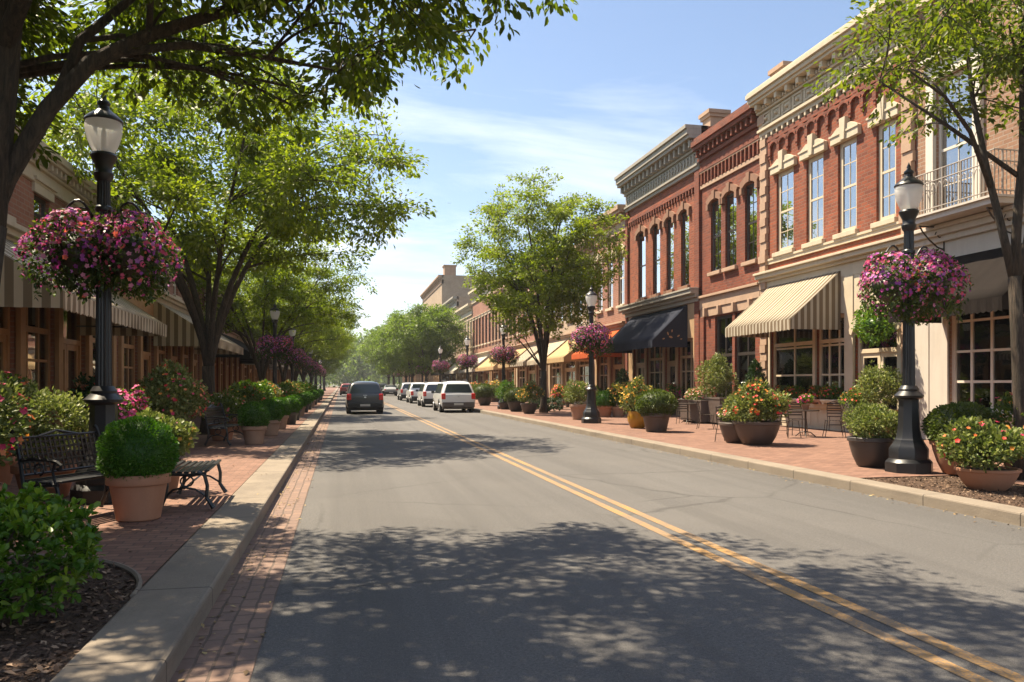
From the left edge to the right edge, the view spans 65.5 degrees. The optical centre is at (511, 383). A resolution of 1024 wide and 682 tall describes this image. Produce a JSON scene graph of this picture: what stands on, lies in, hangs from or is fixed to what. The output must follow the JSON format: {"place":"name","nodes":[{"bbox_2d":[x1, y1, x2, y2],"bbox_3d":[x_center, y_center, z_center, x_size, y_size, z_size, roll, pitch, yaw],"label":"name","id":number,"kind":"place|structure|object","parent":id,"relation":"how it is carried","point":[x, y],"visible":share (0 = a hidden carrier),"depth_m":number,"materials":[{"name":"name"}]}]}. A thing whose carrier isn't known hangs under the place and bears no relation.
{"place":"outdoors","nodes":[
{"label":"outdoors","id":0,"kind":"place"},
{"bbox_2d":[61,371,122,457],"bbox_3d":[-8.195,0.606,15.620,1.144,1.688,1.123,0,0,17],"label":"shrub","id":1,"kind":"object","parent":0,"point":[89,384],"visible":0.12,"depth_m":15.46,"materials":[{"name":"green plant"}]},
{"bbox_2d":[1,386,338,586],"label":"sidewalk","id":2,"kind":"structure","parent":0,"point":[145,550],"depth_m":9.35,"materials":[{"name":"brick"}]},
{"bbox_2d":[0,358,36,490],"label":"flower planter","id":3,"kind":"object","parent":2,"relation":"on","point":[8,396],"visible":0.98,"depth_m":8.09,"materials":[{"name":"plant"}]},
{"bbox_2d":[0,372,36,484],"bbox_3d":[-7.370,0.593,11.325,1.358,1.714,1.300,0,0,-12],"label":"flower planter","id":4,"kind":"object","parent":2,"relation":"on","point":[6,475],"visible":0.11,"depth_m":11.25,"materials":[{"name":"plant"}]},
{"bbox_2d":[0,381,88,496],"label":"flower planter","id":5,"kind":"object","parent":2,"relation":"on","point":[44,402],"visible":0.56,"depth_m":10.08,"materials":[{"name":"ceramic"}]},
{"bbox_2d":[9,425,109,508],"bbox_3d":[-4.691,0.961,8.665,0.710,0.970,1.179,0,0,15],"label":"park bench","id":6,"kind":"object","parent":2,"relation":"on","point":[54,481],"visible":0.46,"depth_m":8.56,"materials":[{"name":"black metal"}]},
{"bbox_2d":[0,556,136,681],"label":"planting bed","id":7,"kind":"object","parent":2,"relation":"in","point":[48,676],"visible":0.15,"depth_m":4.83,"materials":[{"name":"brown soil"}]},
{"bbox_2d":[0,481,105,624],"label":"leafy shrub","id":8,"kind":"object","parent":7,"relation":"on","point":[32,521],"visible":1,"depth_m":4.87,"materials":[{"name":"green plant"}]},
{"bbox_2d":[0,0,578,282],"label":"street tree","id":9,"kind":"object","parent":7,"relation":"on","point":[26,25],"visible":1,"depth_m":7.77,"materials":[{"name":"green plant"}]},
{"bbox_2d":[56,90,150,504],"bbox_3d":[-5.079,-1.100,9.905,0.844,5.100,0.707,0,0,28],"label":"street lamp","id":10,"kind":"object","parent":2,"relation":"on","point":[103,127],"visible":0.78,"depth_m":9.81,"materials":[{"name":"black metal"}]},
{"bbox_2d":[11,207,120,305],"bbox_3d":[-5.399,-1.575,9.800,1.266,1.235,1.166,0,0,-12],"label":"flower basket","id":11,"kind":"object","parent":10,"relation":"attached to","point":[64,255],"visible":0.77,"depth_m":9.54,"materials":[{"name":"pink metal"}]},
{"bbox_2d":[72,206,184,306],"bbox_3d":[-4.773,-1.593,9.951,1.274,1.208,1.170,0,0,-12],"label":"flower basket","id":12,"kind":"object","parent":10,"relation":"attached to","point":[134,257],"visible":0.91,"depth_m":9.71,"materials":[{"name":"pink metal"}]},
{"bbox_2d":[84,384,151,435],"bbox_3d":[-6.446,0.725,12.946,1.042,1.451,1.004,0,0,-12],"label":"flower planter","id":13,"kind":"object","parent":2,"relation":"on","point":[133,407],"visible":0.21,"depth_m":13.05,"materials":[{"name":"plant"}]},
{"bbox_2d":[94,415,179,521],"bbox_3d":[-4.014,0.891,8.549,0.840,1.117,0.884,0,0,-12],"label":"potted topiary","id":14,"kind":"object","parent":2,"relation":"on","point":[137,458],"visible":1,"depth_m":8.32,"materials":[{"name":"plant"}]},
{"bbox_2d":[136,407,199,492],"bbox_3d":[-4.653,0.879,10.681,0.883,1.141,0.965,0,0,-12],"label":"potted shrub","id":15,"kind":"object","parent":2,"relation":"on","point":[182,431],"visible":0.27,"depth_m":10.59,"materials":[{"name":"green plant"}]},
{"bbox_2d":[128,359,210,438],"bbox_3d":[-7.485,0.446,17.374,1.755,2.007,2.052,0,0,-12],"label":"flower planter","id":16,"kind":"object","parent":2,"relation":"on","point":[157,392],"visible":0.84,"depth_m":17.19,"materials":[{"name":"plant"}]},
{"bbox_2d":[117,204,243,417],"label":"shop building","id":17,"kind":"structure","parent":2,"relation":"on","point":[139,357],"depth_m":27.23,"materials":[{"name":"brick"}]},
{"bbox_2d":[124,336,134,393],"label":"shop window","id":18,"kind":"structure","parent":17,"relation":"in","point":[129,341],"depth_m":24.78,"materials":[{"name":"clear glass"}]},
{"bbox_2d":[162,459,227,508],"bbox_3d":[-3.883,1.218,9.754,0.631,0.455,1.409,0,0,-14],"label":"park bench","id":19,"kind":"object","parent":2,"relation":"on","point":[184,468],"visible":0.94,"depth_m":9.32,"materials":[{"name":"black metal"}]},
{"bbox_2d":[203,403,242,445],"bbox_3d":[-6.905,0.961,19.180,0.710,0.970,1.559,0,0,-4],"label":"park bench","id":20,"kind":"object","parent":2,"relation":"on","point":[225,426],"visible":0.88,"depth_m":18.84,"materials":[{"name":"black metal"}]},
{"bbox_2d":[200,389,246,440],"bbox_3d":[-7.406,0.788,20.491,1.142,1.325,1.190,0,0,-12],"label":"flower planter","id":21,"kind":"object","parent":2,"relation":"on","point":[231,404],"visible":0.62,"depth_m":20.28,"materials":[{"name":"ceramic"}]},
{"bbox_2d":[16,12,437,434],"bbox_3d":[-8.957,-4.327,23.395,13.341,11.651,11.802,0,0,44],"label":"street tree","id":22,"kind":"object","parent":2,"relation":"on","point":[279,174],"visible":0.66,"depth_m":21.71,"materials":[{"name":"green plant"}]},
{"bbox_2d":[202,286,271,399],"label":"shop building","id":23,"kind":"structure","parent":2,"relation":"on","point":[228,370],"depth_m":44.02,"materials":[{"name":"red brick"}]},
{"bbox_2d":[220,381,271,432],"bbox_3d":[-8.020,0.680,23.864,1.629,1.540,1.542,0,0,33],"label":"flower planter","id":24,"kind":"object","parent":2,"relation":"on","point":[249,393],"visible":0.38,"depth_m":23.58,"materials":[{"name":"ceramic"}]},
{"bbox_2d":[237,401,270,444],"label":"potted topiary","id":25,"kind":"object","parent":2,"relation":"on","point":[254,418],"visible":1,"depth_m":18.91,"materials":[{"name":"plant"}]},
{"bbox_2d":[260,399,283,435],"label":"potted topiary","id":26,"kind":"object","parent":2,"relation":"on","point":[275,409],"visible":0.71,"depth_m":22.09,"materials":[{"name":"plant"}]},
{"bbox_2d":[262,303,287,397],"bbox_3d":[-10.591,-1.100,35.570,0.844,5.100,0.707,0,0,28],"label":"street lamp","id":27,"kind":"object","parent":2,"relation":"on","point":[275,316],"visible":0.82,"depth_m":35.49,"materials":[{"name":"black metal"}]},
{"bbox_2d":[270,335,294,361],"bbox_3d":[-10.303,-1.584,35.639,1.155,1.218,1.214,0,0,-12],"label":"flower basket","id":28,"kind":"object","parent":27,"relation":"attached to","point":[283,347],"visible":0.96,"depth_m":35.37,"materials":[{"name":"purple plant"}]},
{"bbox_2d":[185,221,379,380],"bbox_3d":[-12.251,-3.266,37.711,10.891,9.511,9.634,0,0,-42],"label":"street tree","id":29,"kind":"object","parent":2,"relation":"on","point":[266,293],"visible":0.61,"depth_m":36.93,"materials":[{"name":"green plant"}]},
{"bbox_2d":[237,274,361,381],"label":"street tree","id":30,"kind":"object","parent":2,"relation":"on","point":[303,340],"visible":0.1,"depth_m":51.10,"materials":[{"name":"green plant"}]},
{"bbox_2d":[261,301,357,381],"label":"street tree","id":31,"kind":"object","parent":2,"relation":"on","point":[336,344],"visible":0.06,"depth_m":65.23,"materials":[{"name":"green plant"}]},
{"bbox_2d":[17,0,876,341],"label":"sky","id":32,"kind":"structure","parent":0,"point":[584,99],"materials":[{"name":"blue"}]},
{"bbox_2d":[143,386,1021,585],"bbox_3d":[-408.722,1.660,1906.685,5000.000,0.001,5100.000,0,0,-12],"label":"ground","id":33,"kind":"structure","parent":0,"point":[397,386],"depth_m":13.94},
{"bbox_2d":[0,120,166,453],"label":"shop building","id":34,"kind":"structure","parent":33,"relation":"on","point":[46,340],"depth_m":17.11,"materials":[{"name":"brick"}]},
{"bbox_2d":[0,307,9,450],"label":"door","id":35,"kind":"structure","parent":34,"relation":"in","point":[4,311],"depth_m":15.62,"materials":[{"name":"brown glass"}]},
{"bbox_2d":[26,307,49,428],"bbox_3d":[-10.206,-0.500,16.934,0.140,2.900,1.919,0,0,-12],"label":"shop window","id":36,"kind":"structure","parent":34,"relation":"in","point":[37,319],"depth_m":17.23,"materials":[{"name":"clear glass"}]},
{"bbox_2d":[32,175,57,233],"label":"window","id":37,"kind":"structure","parent":34,"relation":"in","point":[39,204],"depth_m":17.18,"materials":[{"name":"paint"}]},
{"bbox_2d":[63,309,80,442],"bbox_3d":[-10.685,-0.250,19.080,0.144,3.400,1.919,0,0,-12],"label":"door","id":38,"kind":"structure","parent":34,"relation":"in","point":[71,333],"depth_m":19.46,"materials":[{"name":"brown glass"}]},
{"bbox_2d":[50,386,339,681],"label":"kerb","id":39,"kind":"structure","parent":33,"relation":"on","point":[148,631],"depth_m":5.50,"materials":[{"name":"concrete"}]},
{"bbox_2d":[297,328,402,386],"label":"distant wood","id":40,"kind":"object","parent":33,"relation":"on","point":[356,368],"visible":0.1,"depth_m":306.40,"materials":[{"name":"green plant"}]},
{"bbox_2d":[888,0,1023,439],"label":"shop building","id":41,"kind":"structure","parent":33,"relation":"on","point":[968,359],"depth_m":19.34,"materials":[{"name":"beige paint"}]},
{"bbox_2d":[939,65,971,208],"bbox_3d":[11.188,-5.975,19.923,0.090,3.650,1.300,0,0,-12],"label":"window","id":42,"kind":"structure","parent":41,"relation":"in","point":[949,153],"depth_m":20.07,"materials":[{"name":"glass"}]},
{"bbox_2d":[952,309,1023,413],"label":"shop window","id":43,"kind":"structure","parent":41,"relation":"in","point":[981,344],"depth_m":19.24,"materials":[{"name":"black glass"}]},
{"bbox_2d":[250,390,1023,681],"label":"road","id":44,"kind":"structure","parent":0,"point":[420,551],"depth_m":6.82,"materials":[{"name":"grey asphalt"}]},
{"bbox_2d":[170,388,339,681],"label":"gutter strip","id":45,"kind":"object","parent":44,"relation":"on","point":[246,619],"visible":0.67,"depth_m":6.03,"materials":[{"name":"brick"}]},
{"bbox_2d":[342,380,384,413],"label":"moving car","id":46,"kind":"object","parent":44,"relation":"on","point":[364,395],"visible":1,"depth_m":41.71,"materials":[{"name":"black paint"}]},
{"bbox_2d":[431,380,474,411],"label":"parked car","id":47,"kind":"object","parent":44,"relation":"on","point":[454,395],"visible":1,"depth_m":43.89,"materials":[{"name":"white paint"}]},
{"bbox_2d":[384,403,992,681],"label":"line","id":48,"kind":"object","parent":44,"relation":"on","point":[930,657],"depth_m":6.00,"materials":[{"name":"yellow paint"}]},
{"bbox_2d":[384,402,1023,681],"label":"line","id":49,"kind":"object","parent":44,"relation":"on","point":[982,662],"depth_m":6.06,"materials":[{"name":"yellow paint"}]},
{"bbox_2d":[393,394,1023,526],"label":"kerb","id":50,"kind":"structure","parent":44,"relation":"on","point":[1004,513],"depth_m":12.43,"materials":[{"name":"concrete"}]},
{"bbox_2d":[474,399,1003,477],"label":"sidewalk","id":51,"kind":"structure","parent":0,"point":[830,452],"depth_m":19.68,"materials":[{"name":"brick"}]},
{"bbox_2d":[369,324,416,381],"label":"street tree","id":52,"kind":"object","parent":51,"relation":"on","point":[393,366],"visible":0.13,"depth_m":117.15,"materials":[{"name":"green plant"}]},
{"bbox_2d":[374,307,444,381],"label":"street tree","id":53,"kind":"object","parent":51,"relation":"on","point":[382,342],"visible":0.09,"depth_m":102.86,"materials":[{"name":"green plant"}]},
{"bbox_2d":[382,301,473,382],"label":"street tree","id":54,"kind":"object","parent":51,"relation":"on","point":[424,339],"visible":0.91,"depth_m":90.34,"materials":[{"name":"green plant"}]},
{"bbox_2d":[431,296,471,381],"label":"shop building","id":55,"kind":"structure","parent":51,"relation":"on","point":[456,302],"depth_m":108.31,"materials":[{"name":"brick"}]},
{"bbox_2d":[444,303,472,384],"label":"shop building","id":56,"kind":"structure","parent":51,"relation":"on","point":[465,312],"depth_m":96.81,"materials":[{"name":"brick"}]},
{"bbox_2d":[420,265,498,381],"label":"shop building","id":57,"kind":"structure","parent":51,"relation":"on","point":[445,286],"depth_m":122.42,"materials":[{"name":"brick"}]},
{"bbox_2d":[458,281,501,387],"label":"shop building","id":58,"kind":"structure","parent":51,"relation":"on","point":[481,347],"depth_m":87.14,"materials":[{"name":"brick"}]},
{"bbox_2d":[475,285,516,395],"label":"shop building","id":59,"kind":"structure","parent":51,"relation":"on","point":[494,369],"depth_m":77.00,"materials":[{"name":"brown brick"}]},
{"bbox_2d":[498,258,549,400],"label":"shop building","id":60,"kind":"structure","parent":51,"relation":"on","point":[525,372],"depth_m":64.23,"materials":[{"name":"brick"}]},
{"bbox_2d":[514,380,544,413],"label":"flower planter","id":61,"kind":"object","parent":51,"relation":"on","point":[528,408],"visible":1,"depth_m":38.38,"materials":[{"name":"brown plastic"}]},
{"bbox_2d":[450,166,629,412],"bbox_3d":[1.553,-4.633,39.469,8.891,12.266,8.297,0,0,-29],"label":"street tree","id":62,"kind":"object","parent":51,"relation":"on","point":[553,295],"visible":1,"depth_m":38.33,"materials":[{"name":"green plant"}]},
{"bbox_2d":[527,238,594,404],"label":"shop building","id":63,"kind":"structure","parent":51,"relation":"on","point":[564,367],"depth_m":53.40,"materials":[{"name":"brick"}]},
{"bbox_2d":[562,379,598,419],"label":"potted shrub","id":64,"kind":"object","parent":51,"relation":"on","point":[578,408],"visible":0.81,"depth_m":31.97,"materials":[{"name":"green plant"}]},
{"bbox_2d":[577,285,604,422],"bbox_3d":[2.932,-1.100,29.410,0.844,5.100,0.707,0,0,28],"label":"street lamp","id":65,"kind":"object","parent":51,"relation":"on","point":[591,413],"visible":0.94,"depth_m":29.29,"materials":[{"name":"black metal"}]},
{"bbox_2d":[568,326,597,355],"bbox_3d":[2.634,-1.581,29.337,1.161,1.150,1.190,0,0,-20],"label":"flower basket","id":66,"kind":"object","parent":65,"relation":"attached to","point":[583,341],"visible":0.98,"depth_m":29.10,"materials":[{"name":"purple metal"}]},
{"bbox_2d":[587,324,614,357],"bbox_3d":[3.268,-1.578,29.451,1.214,1.298,1.094,0,0,34],"label":"flower basket","id":67,"kind":"object","parent":65,"relation":"attached to","point":[604,340],"visible":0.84,"depth_m":29.17,"materials":[{"name":"purple metal"}]},
{"bbox_2d":[571,204,625,405],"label":"shop building","id":68,"kind":"structure","parent":51,"relation":"on","point":[608,367],"depth_m":45.13,"materials":[{"name":"brick"}]},
{"bbox_2d":[618,374,652,427],"bbox_3d":[4.070,0.571,26.039,1.158,1.759,1.054,0,0,-12],"label":"flower planter","id":69,"kind":"object","parent":51,"relation":"on","point":[636,387],"visible":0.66,"depth_m":25.81,"materials":[{"name":"yellow ceramic"}]},
{"bbox_2d":[635,388,678,431],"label":"potted topiary","id":70,"kind":"object","parent":51,"relation":"on","point":[655,409],"visible":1,"depth_m":23.81,"materials":[{"name":"green plant"}]},
{"bbox_2d":[602,108,730,415],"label":"shop building","id":71,"kind":"structure","parent":51,"relation":"on","point":[656,339],"depth_m":37.23,"materials":[{"name":"red brick"}]},
{"bbox_2d":[634,224,646,301],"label":"window","id":72,"kind":"structure","parent":71,"relation":"in","point":[641,228],"depth_m":40.72,"materials":[{"name":"glass"}]},
{"bbox_2d":[649,216,661,297],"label":"window","id":73,"kind":"structure","parent":71,"relation":"in","point":[655,220],"depth_m":38.91,"materials":[{"name":"glass"}]},
{"bbox_2d":[649,347,661,391],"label":"shop window","id":74,"kind":"structure","parent":71,"relation":"in","point":[655,353],"depth_m":39.26,"materials":[{"name":"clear glass"}]},
{"bbox_2d":[662,209,675,293],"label":"window","id":75,"kind":"structure","parent":71,"relation":"in","point":[669,213],"depth_m":37.27,"materials":[{"name":"glass"}]},
{"bbox_2d":[676,201,691,289],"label":"window","id":76,"kind":"structure","parent":71,"relation":"in","point":[684,206],"depth_m":35.65,"materials":[{"name":"glass"}]},
{"bbox_2d":[680,338,692,398],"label":"shop window","id":77,"kind":"structure","parent":71,"relation":"in","point":[686,353],"depth_m":35.71,"materials":[{"name":"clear glass"}]},
{"bbox_2d":[680,385,714,423],"bbox_3d":[6.999,0.749,29.758,1.149,1.403,1.840,0,0,-12],"label":"flower planter","id":78,"kind":"object","parent":51,"relation":"on","point":[695,392],"visible":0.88,"depth_m":29.38,"materials":[{"name":"brown plastic"}]},
{"bbox_2d":[694,352,740,422],"bbox_3d":[7.512,0.135,28.999,1.660,2.631,2.040,0,0,-12],"label":"potted shrub","id":79,"kind":"object","parent":51,"relation":"on","point":[715,365],"visible":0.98,"depth_m":28.77,"materials":[{"name":"green plant"}]},
{"bbox_2d":[691,103,761,396],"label":"shop building","id":80,"kind":"structure","parent":51,"relation":"on","point":[726,150],"depth_m":31.38,"materials":[{"name":"red brick"}]},
{"bbox_2d":[706,189,722,276],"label":"window","id":81,"kind":"structure","parent":80,"relation":"in","point":[715,194],"depth_m":32.70,"materials":[{"name":"glass"}]},
{"bbox_2d":[717,314,731,396],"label":"shop window","id":82,"kind":"structure","parent":80,"relation":"in","point":[724,344],"depth_m":32.19,"materials":[{"name":"glass"}]},
{"bbox_2d":[720,182,739,272],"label":"window","id":83,"kind":"structure","parent":80,"relation":"in","point":[731,199],"depth_m":31.45,"materials":[{"name":"glass"}]},
{"bbox_2d":[737,312,754,389],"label":"shop window","id":84,"kind":"structure","parent":80,"relation":"in","point":[745,345],"depth_m":30.60,"materials":[{"name":"glass"}]},
{"bbox_2d":[739,171,759,266],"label":"window","id":85,"kind":"structure","parent":80,"relation":"in","point":[750,176],"depth_m":29.92,"materials":[{"name":"glass"}]},
{"bbox_2d":[717,400,747,442],"bbox_3d":[5.537,0.919,19.547,0.932,1.062,1.019,0,0,-12],"label":"flower planter","id":86,"kind":"object","parent":51,"relation":"on","point":[728,431],"visible":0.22,"depth_m":19.41,"materials":[{"name":"brown ceramic"}]},
{"bbox_2d":[721,377,792,444],"bbox_3d":[5.852,0.641,19.009,1.649,1.619,1.747,0,0,32],"label":"flower planter","id":87,"kind":"object","parent":51,"relation":"on","point":[748,428],"visible":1,"depth_m":18.67,"materials":[{"name":"brown plastic"}]},
{"bbox_2d":[725,0,916,431],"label":"shop building","id":88,"kind":"structure","parent":51,"relation":"on","point":[830,177],"depth_m":24.97,"materials":[{"name":"red brick"}]},
{"bbox_2d":[769,149,796,257],"bbox_3d":[9.465,-6.255,27.541,0.435,3.610,1.603,0,0,-12],"label":"window","id":89,"kind":"structure","parent":88,"relation":"in","point":[785,161],"depth_m":27.55,"materials":[{"name":"glass"}]},
{"bbox_2d":[773,329,811,402],"bbox_3d":[9.653,-0.750,27.155,0.140,2.800,2.643,0,0,-12],"label":"shop window","id":90,"kind":"structure","parent":88,"relation":"in","point":[792,348],"depth_m":27.28,"materials":[{"name":"black glass"}]},
{"bbox_2d":[798,133,827,248],"bbox_3d":[9.838,-6.255,25.803,0.435,3.610,1.471,0,0,-12],"label":"window","id":91,"kind":"structure","parent":88,"relation":"in","point":[814,146],"depth_m":25.81,"materials":[{"name":"glass"}]},
{"bbox_2d":[819,314,843,399],"bbox_3d":[10.122,-0.750,24.964,0.140,2.800,1.554,0,0,-12],"label":"shop window","id":92,"kind":"structure","parent":88,"relation":"in","point":[831,342],"depth_m":25.11,"materials":[{"name":"black glass"}]},
{"bbox_2d":[828,116,860,239],"bbox_3d":[10.192,-6.255,24.151,0.435,3.610,1.436,0,0,-12],"label":"window","id":93,"kind":"structure","parent":88,"relation":"in","point":[848,130],"depth_m":24.16,"materials":[{"name":"glass"}]},
{"bbox_2d":[851,302,895,347],"bbox_3d":[10.084,-1.777,22.197,1.070,1.547,1.795,0,0,3],"label":"hanging fern","id":94,"kind":"object","parent":88,"relation":"hanging from","point":[868,327],"visible":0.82,"depth_m":21.92,"materials":[{"name":"green plant"}]},
{"bbox_2d":[858,313,896,409],"bbox_3d":[10.592,-0.350,22.861,0.144,3.600,1.933,0,0,-12],"label":"door","id":95,"kind":"structure","parent":88,"relation":"in","point":[886,352],"depth_m":22.83,"materials":[{"name":"beige paint"}]},
{"bbox_2d":[866,95,900,228],"bbox_3d":[10.561,-6.255,22.430,0.435,3.610,1.346,0,0,-12],"label":"window","id":96,"kind":"structure","parent":88,"relation":"in","point":[887,156],"depth_m":22.46,"materials":[{"name":"glass"}]},
{"bbox_2d":[842,400,897,467],"bbox_3d":[6.321,0.870,13.912,1.024,1.161,1.136,0,0,-12],"label":"potted shrub","id":97,"kind":"object","parent":51,"relation":"on","point":[869,448],"visible":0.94,"depth_m":13.71,"materials":[{"name":"green plant"}]},
{"bbox_2d":[852,360,901,435],"bbox_3d":[9.919,0.396,21.510,1.456,2.109,1.307,0,0,-12],"label":"potted shrub","id":98,"kind":"object","parent":51,"relation":"on","point":[873,376],"visible":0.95,"depth_m":21.32,"materials":[{"name":"green plant"}]},
{"bbox_2d":[880,163,936,473],"bbox_3d":[6.546,-1.100,13.134,0.844,5.100,0.707,0,0,28],"label":"street lamp","id":99,"kind":"object","parent":51,"relation":"on","point":[908,451],"visible":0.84,"depth_m":13.02,"materials":[{"name":"black metal"}]},
{"bbox_2d":[856,251,933,324],"bbox_3d":[6.226,-1.575,13.029,1.266,1.235,1.166,0,0,-12],"label":"flower basket","id":100,"kind":"object","parent":99,"relation":"attached to","point":[893,287],"visible":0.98,"depth_m":12.81,"materials":[{"name":"pink plant"}]},
{"bbox_2d":[888,248,973,325],"bbox_3d":[6.854,-1.586,13.179,1.350,1.318,1.170,0,0,42],"label":"flower basket","id":101,"kind":"object","parent":99,"relation":"attached to","point":[940,291],"visible":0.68,"depth_m":12.88,"materials":[{"name":"purple plant"}]},
{"bbox_2d":[866,475,1023,507],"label":"planting bed","id":102,"kind":"object","parent":51,"relation":"in","point":[1001,494],"visible":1,"depth_m":11.06,"materials":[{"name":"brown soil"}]},
{"bbox_2d":[934,415,1023,490],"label":"flower planter","id":103,"kind":"object","parent":102,"relation":"on","point":[976,442],"visible":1,"depth_m":10.85,"materials":[{"name":"ceramic"}]},
{"bbox_2d":[920,401,1003,474],"bbox_3d":[7.228,0.861,12.766,1.163,1.177,1.223,0,0,-12],"label":"potted topiary","id":104,"kind":"object","parent":51,"relation":"on","point":[935,420],"visible":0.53,"depth_m":12.61,"materials":[{"name":"plant"}]},
{"bbox_2d":[1015,480,1023,484],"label":"sidewalk","id":105,"kind":"structure","parent":0,"point":[1019,482],"depth_m":11.71,"materials":[{"name":"brick"}]},
{"bbox_2d":[803,0,1023,479],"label":"street tree","id":106,"kind":"object","parent":105,"relation":"on","point":[953,32],"visible":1,"depth_m":12.08,"materials":[{"name":"green plant"}]},
{"bbox_2d":[987,391,1023,466],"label":"flower planter","id":107,"kind":"object","parent":105,"relation":"on","point":[1006,406],"visible":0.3,"depth_m":12.36,"materials":[{"name":"ceramic"}]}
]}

